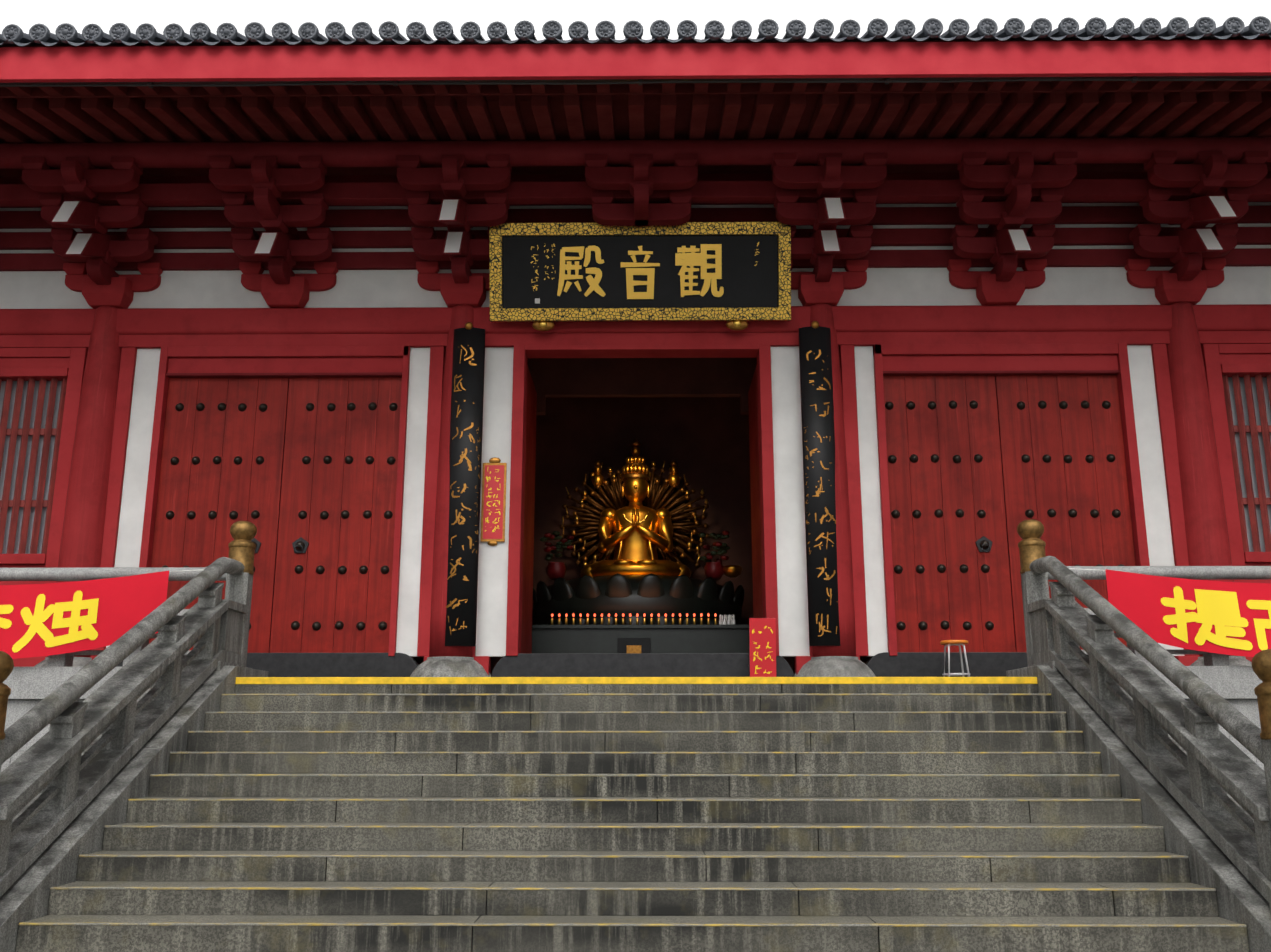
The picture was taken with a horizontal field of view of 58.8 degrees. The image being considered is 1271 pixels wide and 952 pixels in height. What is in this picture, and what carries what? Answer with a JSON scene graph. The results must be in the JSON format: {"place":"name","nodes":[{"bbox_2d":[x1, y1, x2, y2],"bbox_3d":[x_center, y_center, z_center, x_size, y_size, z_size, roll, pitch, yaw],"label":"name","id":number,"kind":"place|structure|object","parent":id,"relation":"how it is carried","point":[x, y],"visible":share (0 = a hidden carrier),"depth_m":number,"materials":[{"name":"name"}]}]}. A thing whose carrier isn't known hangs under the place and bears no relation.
{"place":"outdoors","nodes":[
{"label":"outdoors","id":0,"kind":"place"},
{"bbox_2d":[0,0,1270,40],"label":"sky","id":1,"kind":"structure","parent":0,"point":[24,14],"materials":[{"name":"white"}]},
{"label":"ground","id":2,"kind":"structure","parent":0,"visible":0},
{"bbox_2d":[0,666,267,951],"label":"stair stringer","id":3,"kind":"object","parent":2,"relation":"on","point":[24,897],"visible":0.29,"depth_m":7.37,"materials":[{"name":"grey stone"}]},
{"bbox_2d":[0,651,13,773],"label":"stair post","id":4,"kind":"object","parent":3,"relation":"on","point":[6,664],"visible":1,"depth_m":6.35,"materials":[{"name":"brown stone"}]},
{"bbox_2d":[0,557,247,896],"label":"stair balustrade","id":5,"kind":"object","parent":3,"relation":"on","point":[60,773],"visible":0.96,"depth_m":7.71,"materials":[{"name":"grey stone"}]},
{"bbox_2d":[225,521,256,668],"bbox_3d":[-3.628,1.128,10.287,0.260,1.460,0.260,0,-13,1],"label":"newel post","id":6,"kind":"object","parent":5,"relation":"attached to","point":[242,548],"visible":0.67,"depth_m":10.28,"materials":[{"name":"grey stone"}]},
{"bbox_2d":[16,677,1248,951],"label":"stair flight","id":7,"kind":"object","parent":2,"relation":"on","point":[632,815],"visible":0.98,"depth_m":7.24,"materials":[{"name":"stone"}]},
{"bbox_2d":[1,679,1263,771],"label":"terrace","id":8,"kind":"structure","parent":2,"relation":"on","point":[26,696],"depth_m":9.85,"materials":[{"name":"stone"}]},
{"bbox_2d":[0,348,87,666],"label":"bay window","id":9,"kind":"structure","parent":8,"relation":"on","point":[48,364],"depth_m":13.51,"materials":[{"name":"red wood"}]},
{"bbox_2d":[0,378,66,553],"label":"window bars","id":10,"kind":"object","parent":9,"relation":"in","point":[36,432],"depth_m":13.43,"materials":[{"name":"red wood"}]},
{"bbox_2d":[34,657,91,666],"bbox_3d":[-6.446,2.286,12.870,1.120,0.405,1.120,0,-13,1],"label":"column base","id":11,"kind":"object","parent":8,"relation":"on","point":[80,661],"visible":0.06,"depth_m":12.65,"materials":[{"name":"grey stone"}]},
{"bbox_2d":[47,306,121,656],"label":"column","id":12,"kind":"structure","parent":8,"relation":"on","point":[83,525],"depth_m":13.26,"materials":[{"name":"paint"}]},
{"bbox_2d":[0,567,226,679],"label":"terrace balustrade","id":13,"kind":"object","parent":8,"relation":"on","point":[59,667],"visible":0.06,"depth_m":10.29,"materials":[{"name":"stone"}]},
{"bbox_2d":[0,569,203,658],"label":"banner","id":14,"kind":"object","parent":13,"relation":"attached to","point":[126,604],"visible":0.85,"depth_m":10.10,"materials":[{"name":"red fabric"}]},
{"bbox_2d":[0,591,98,652],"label":"banner lettering","id":15,"kind":"object","parent":14,"relation":"attached to","point":[76,605],"visible":1,"depth_m":10.08},
{"bbox_2d":[116,653,418,676],"bbox_3d":[-4.192,2.240,12.837,3.560,0.440,0.160,0,-13,1],"label":"threshold","id":16,"kind":"object","parent":8,"relation":"on","point":[334,665],"visible":0.31,"depth_m":12.77,"materials":[{"name":"stone"}]},
{"bbox_2d":[90,346,445,660],"bbox_3d":[-4.272,0.454,13.256,3.910,4.110,0.210,0,-13,1],"label":"bay door","id":17,"kind":"structure","parent":8,"relation":"on","point":[145,375],"depth_m":13.41,"materials":[{"name":"paint"}]},
{"bbox_2d":[149,378,288,652],"bbox_3d":[-4.922,0.424,13.268,1.452,3.312,0.153,0,-13,1],"label":"door leaf","id":18,"kind":"object","parent":17,"relation":"attached to","point":[221,467],"visible":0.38,"depth_m":13.36,"materials":[{"name":"red wood"}]},
{"bbox_2d":[270,377,401,652],"bbox_3d":[-3.462,0.421,13.254,1.452,3.312,0.153,0,-13,1],"label":"door leaf","id":19,"kind":"object","parent":17,"relation":"attached to","point":[333,573],"visible":0.96,"depth_m":13.23,"materials":[{"name":"red wood"}]},
{"bbox_2d":[410,656,490,676],"bbox_3d":[-2.097,2.277,12.829,1.120,0.405,1.120,0,-13,1],"label":"column base","id":20,"kind":"object","parent":8,"relation":"on","point":[448,666],"visible":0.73,"depth_m":12.52,"materials":[{"name":"grey stone"}]},
{"bbox_2d":[429,305,473,656],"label":"column","id":21,"kind":"structure","parent":8,"relation":"on","point":[462,316],"depth_m":13.04,"materials":[{"name":"red wood"}]},
{"bbox_2d":[445,322,484,645],"bbox_3d":[-1.989,0.036,13.071,0.379,3.840,0.123,0,-13,1],"label":"couplet board","id":22,"kind":"object","parent":21,"relation":"attached to","point":[461,474],"visible":0.96,"depth_m":13.05,"materials":[{"name":"black wood"}]},
{"bbox_2d":[446,345,479,633],"bbox_3d":[-1.980,0.115,13.046,0.344,3.432,0.062,0,-13,1],"label":"couplet lettering","id":23,"kind":"object","parent":22,"relation":"attached to","point":[462,455],"visible":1,"depth_m":13.02},
{"bbox_2d":[0,304,1270,349],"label":"lintels","id":24,"kind":"object","parent":21,"relation":"on","point":[159,328],"visible":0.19,"depth_m":13.63,"materials":[{"name":"red paint"}]},
{"bbox_2d":[0,171,1270,308],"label":"wall","id":25,"kind":"structure","parent":24,"relation":"on","point":[914,221],"depth_m":13.88,"materials":[{"name":"white paint"}]},
{"bbox_2d":[20,156,162,308],"bbox_3d":[-6.452,-2.856,13.479,1.310,1.436,1.647,0,-13,1],"label":"bracket set","id":26,"kind":"object","parent":25,"relation":"attached to","point":[97,250],"visible":0.98,"depth_m":13.31,"materials":[{"name":"red paint"}]},
{"bbox_2d":[208,156,337,307],"bbox_3d":[-4.277,-2.857,13.476,1.310,1.436,1.610,0,-13,1],"label":"bracket set","id":27,"kind":"object","parent":25,"relation":"attached to","point":[280,246],"visible":0.81,"depth_m":13.30,"materials":[{"name":"red paint"}]},
{"bbox_2d":[396,155,511,306],"bbox_3d":[-2.102,-2.865,13.438,1.310,1.436,1.647,0,-13,1],"label":"bracket set","id":28,"kind":"object","parent":25,"relation":"attached to","point":[455,178],"visible":0.81,"depth_m":13.26,"materials":[{"name":"red paint"}]},
{"bbox_2d":[0,39,1270,176],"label":"roof body","id":29,"kind":"structure","parent":25,"relation":"on","point":[651,117],"depth_m":13.02,"materials":[{"name":"red wood"}]},
{"bbox_2d":[0,40,1270,83],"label":"eave fascia","id":30,"kind":"structure","parent":29,"relation":"attached to","point":[1171,59],"depth_m":11.40,"materials":[{"name":"red wood"}]},
{"bbox_2d":[0,76,1270,87],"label":"eave cable","id":31,"kind":"object","parent":30,"relation":"attached to","point":[1133,79],"visible":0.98,"depth_m":11.45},
{"bbox_2d":[0,81,1270,102],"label":"rafters","id":32,"kind":"object","parent":29,"relation":"attached to","point":[718,91],"visible":0.12,"depth_m":12.03,"materials":[{"name":"red wood"}]},
{"bbox_2d":[0,81,1270,142],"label":"rafters","id":33,"kind":"object","parent":29,"relation":"attached to","point":[72,120],"visible":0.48,"depth_m":12.36,"materials":[{"name":"red wood"}]},
{"bbox_2d":[0,137,1270,168],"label":"eave purlin","id":34,"kind":"object","parent":29,"relation":"attached to","point":[618,152],"visible":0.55,"depth_m":13.01,"materials":[{"name":"wood"}]},
{"bbox_2d":[0,16,1270,45],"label":"roof tiles","id":35,"kind":"object","parent":29,"relation":"on","point":[1258,27],"visible":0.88,"depth_m":11.41,"materials":[{"name":"grey tile"}]},
{"bbox_2d":[584,154,697,225],"bbox_3d":[0.073,-2.866,13.435,1.310,1.436,1.610,0,-13,1],"label":"bracket set","id":36,"kind":"object","parent":25,"relation":"attached to","point":[641,178],"visible":0.58,"depth_m":12.99,"materials":[{"name":"red paint"}]},
{"bbox_2d":[489,222,790,330],"bbox_3d":[0.055,-2.386,13.493,3.600,1.274,0.367,0,-13,1],"label":"name board","id":37,"kind":"object","parent":36,"relation":"attached to","point":[760,290],"visible":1,"depth_m":13.48,"materials":[{"name":"black paint"}]},
{"bbox_2d":[531,242,759,302],"bbox_3d":[0.116,-2.433,13.476,2.743,0.706,0.180,0,-13,1],"label":"sign lettering","id":38,"kind":"object","parent":37,"relation":"attached to","point":[684,260],"visible":1,"depth_m":13.46},
{"bbox_2d":[771,153,887,305],"bbox_3d":[2.248,-2.875,13.397,1.310,1.436,1.647,0,-13,1],"label":"bracket set","id":39,"kind":"object","parent":25,"relation":"attached to","point":[828,177],"visible":0.83,"depth_m":13.22,"materials":[{"name":"red paint"}]},
{"bbox_2d":[947,152,1077,304],"bbox_3d":[4.423,-2.876,13.395,1.310,1.436,1.610,0,-13,1],"label":"bracket set","id":40,"kind":"object","parent":25,"relation":"attached to","point":[1005,243],"visible":0.98,"depth_m":13.22,"materials":[{"name":"red paint"}]},
{"bbox_2d":[1125,151,1268,304],"bbox_3d":[6.598,-2.884,13.356,1.310,1.436,1.647,0,-13,1],"label":"bracket set","id":41,"kind":"object","parent":25,"relation":"attached to","point":[1191,276],"visible":0.92,"depth_m":13.19,"materials":[{"name":"red paint"}]},
{"bbox_2d":[413,357,870,673],"bbox_3d":[0.136,0.677,19.293,30.250,6.410,11.680,0,-13,1],"label":"hall interior","id":42,"kind":"object","parent":8,"relation":"on","point":[690,416],"visible":0.06,"depth_m":19.08,"materials":[{"name":"grey"}]},
{"bbox_2d":[532,573,744,624],"bbox_3d":[0.004,2.611,17.555,3.900,1.840,3.900,0,-13,1],"label":"statue pedestal","id":43,"kind":"object","parent":42,"relation":"on","point":[619,595],"visible":0.29,"depth_m":16.23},
{"bbox_2d":[580,438,690,577],"bbox_3d":[0.002,0.538,17.910,1.900,2.400,1.178,0,-13,1],"label":"guanyin statue","id":44,"kind":"object","parent":43,"relation":"on","point":[635,538],"visible":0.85,"depth_m":17.71,"materials":[{"name":"gold metal"}]},
{"bbox_2d":[559,460,709,574],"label":"guanyin arms","id":45,"kind":"object","parent":44,"relation":"attached to","point":[664,493],"visible":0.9,"depth_m":18.20},
{"bbox_2d":[540,531,741,579],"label":"flower arrangements","id":46,"kind":"object","parent":43,"relation":"on","point":[716,570],"visible":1,"depth_m":16.80,"materials":[{"name":"red plant"}]},
{"bbox_2d":[532,624,748,652],"bbox_3d":[-0.016,2.566,15.448,3.240,0.980,0.825,0,-13,1],"label":"offering table","id":47,"kind":"object","parent":42,"relation":"on","point":[733,638],"visible":0.27,"depth_m":15.18,"materials":[{"name":"black paint"}]},
{"bbox_2d":[551,613,735,624],"bbox_3d":[0.105,1.970,15.421,2.522,0.169,0.132,0,-13,1],"label":"row of candles","id":48,"kind":"object","parent":47,"relation":"on","point":[725,620],"visible":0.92,"depth_m":15.36,"materials":[{"name":"red wax"}]},
{"bbox_2d":[472,345,812,674],"bbox_3d":[0.079,0.457,13.269,3.950,4.110,0.320,0,-13,1],"label":"door frame","id":49,"kind":"object","parent":8,"relation":"on","point":[500,580],"visible":0.67,"depth_m":13.25,"materials":[{"name":"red paint"}]},
{"bbox_2d":[480,457,506,545],"bbox_3d":[-1.662,0.295,13.213,0.280,1.060,0.034,0,-13,1],"label":"hanging sign","id":50,"kind":"object","parent":49,"relation":"attached to","point":[493,510],"depth_m":13.20,"materials":[{"name":"red wood"}]},
{"bbox_2d":[521,364,536,652],"bbox_3d":[-1.383,0.482,14.180,0.080,3.610,1.400,0,-13,1],"label":"leaf","id":51,"kind":"object","parent":49,"relation":"attached to","point":[528,551],"visible":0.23,"depth_m":14.24,"materials":[{"name":"red wood"}]},
{"bbox_2d":[748,365,762,617],"bbox_3d":[1.557,0.476,14.153,0.080,3.610,1.400,0,-13,1],"label":"leaf","id":52,"kind":"object","parent":49,"relation":"attached to","point":[755,506],"visible":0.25,"depth_m":14.25,"materials":[{"name":"red wood"}]},
{"bbox_2d":[491,653,793,676],"bbox_3d":[0.078,2.236,12.796,3.460,0.430,0.160,0,-13,1],"label":"threshold","id":53,"kind":"object","parent":8,"relation":"on","point":[629,665],"visible":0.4,"depth_m":12.74,"materials":[{"name":"stone"}]},
{"bbox_2d":[749,618,775,676],"bbox_3d":[1.411,2.010,12.621,0.300,0.798,0.429,0,-13,1],"label":"floor sign","id":54,"kind":"object","parent":8,"relation":"on","point":[762,639],"visible":0.94,"depth_m":12.47,"materials":[{"name":"red"}]},
{"bbox_2d":[810,303,855,656],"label":"column","id":55,"kind":"structure","parent":8,"relation":"on","point":[822,314],"depth_m":12.99,"materials":[{"name":"wood"}]},
{"bbox_2d":[799,321,840,645],"bbox_3d":[2.141,0.027,13.032,0.379,3.840,0.123,0,-13,1],"label":"couplet board","id":56,"kind":"object","parent":55,"relation":"attached to","point":[815,337],"visible":0.96,"depth_m":13.02,"materials":[{"name":"black wood"}]},
{"bbox_2d":[804,350,837,635],"bbox_3d":[2.130,0.153,12.997,0.343,3.378,0.063,0,-13,1],"label":"couplet lettering","id":57,"kind":"object","parent":56,"relation":"attached to","point":[821,519],"visible":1,"depth_m":12.91},
{"bbox_2d":[794,656,875,676],"bbox_3d":[2.253,2.267,12.788,1.120,0.405,1.120,0,-13,1],"label":"column base","id":58,"kind":"object","parent":8,"relation":"on","point":[836,666],"visible":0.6,"depth_m":12.48,"materials":[{"name":"grey stone"}]},
{"bbox_2d":[940,640,969,676],"bbox_3d":[3.483,2.061,12.259,0.304,0.531,0.304,0,-13,1],"label":"stool","id":59,"kind":"object","parent":8,"relation":"on","point":[949,643],"visible":0.94,"depth_m":12.22,"materials":[{"name":"white metal"}]},
{"bbox_2d":[866,652,1088,676],"bbox_3d":[4.328,2.222,12.758,3.560,0.440,0.160,0,-13,1],"label":"threshold","id":60,"kind":"object","parent":8,"relation":"on","point":[931,664],"visible":0.17,"depth_m":12.71,"materials":[{"name":"stone"}]},
{"bbox_2d":[839,343,1199,665],"bbox_3d":[4.428,0.435,13.174,3.910,4.110,0.210,0,-13,1],"label":"bay door","id":61,"kind":"structure","parent":8,"relation":"on","point":[1141,372],"depth_m":13.32,"materials":[{"name":"paint"}]},
{"bbox_2d":[883,375,1015,651],"bbox_3d":[3.598,0.406,13.188,1.452,3.312,0.153,0,-13,1],"label":"door leaf","id":62,"kind":"object","parent":61,"relation":"attached to","point":[951,569],"visible":0.96,"depth_m":13.17,"materials":[{"name":"red wood"}]},
{"bbox_2d":[995,375,1135,651],"bbox_3d":[5.058,0.403,13.174,1.452,3.312,0.153,0,-13,1],"label":"door leaf","id":63,"kind":"object","parent":61,"relation":"attached to","point":[1064,474],"visible":0.6,"depth_m":13.27,"materials":[{"name":"red wood"}]},
{"bbox_2d":[1047,566,1270,679],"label":"terrace balustrade","id":64,"kind":"object","parent":8,"relation":"on","point":[1216,666],"visible":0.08,"depth_m":10.20,"materials":[{"name":"stone"}]},
{"bbox_2d":[1069,568,1270,656],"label":"banner","id":65,"kind":"object","parent":64,"relation":"attached to","point":[1135,598],"visible":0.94,"depth_m":10.01,"materials":[{"name":"red fabric"}]},
{"bbox_2d":[1161,586,1270,649],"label":"banner lettering","id":66,"kind":"object","parent":65,"relation":"attached to","point":[1219,610],"visible":1,"depth_m":9.98},
{"bbox_2d":[1166,302,1234,656],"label":"column","id":67,"kind":"structure","parent":8,"relation":"on","point":[1207,535],"depth_m":13.13,"materials":[{"name":"wood"}]},
{"bbox_2d":[1190,656,1251,665],"bbox_3d":[6.603,2.258,12.747,1.120,0.405,1.120,0,-13,1],"label":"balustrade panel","id":68,"kind":"object","parent":8,"relation":"on","point":[1238,661],"visible":0.12,"depth_m":12.51,"materials":[{"name":"grey stone"}]},
{"bbox_2d":[1201,344,1270,661],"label":"bay window","id":69,"kind":"structure","parent":8,"relation":"on","point":[1240,360],"depth_m":13.38,"materials":[{"name":"red wood"}]},
{"bbox_2d":[1222,374,1270,551],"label":"window bars","id":70,"kind":"object","parent":69,"relation":"attached to","point":[1253,428],"depth_m":13.31,"materials":[{"name":"red wood"}]},
{"bbox_2d":[1006,665,1270,951],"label":"stair stringer","id":71,"kind":"object","parent":2,"relation":"on","point":[1241,899],"visible":0.23,"depth_m":7.27,"materials":[{"name":"grey stone"}]},
{"bbox_2d":[1017,519,1048,667],"bbox_3d":[3.632,1.112,10.219,0.260,1.460,0.260,0,-13,1],"label":"post","id":72,"kind":"object","parent":71,"relation":"on","point":[1031,544],"visible":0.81,"depth_m":10.21,"materials":[{"name":"grey stone"}]},
{"bbox_2d":[1026,556,1270,901],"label":"stair balustrade","id":73,"kind":"object","parent":71,"relation":"on","point":[1207,773],"visible":0.98,"depth_m":7.61,"materials":[{"name":"grey stone"}]},
{"bbox_2d":[1252,649,1270,913],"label":"stair post","id":74,"kind":"object","parent":71,"relation":"on","point":[1261,663],"visible":1,"depth_m":6.25,"materials":[{"name":"stone"}]}
]}

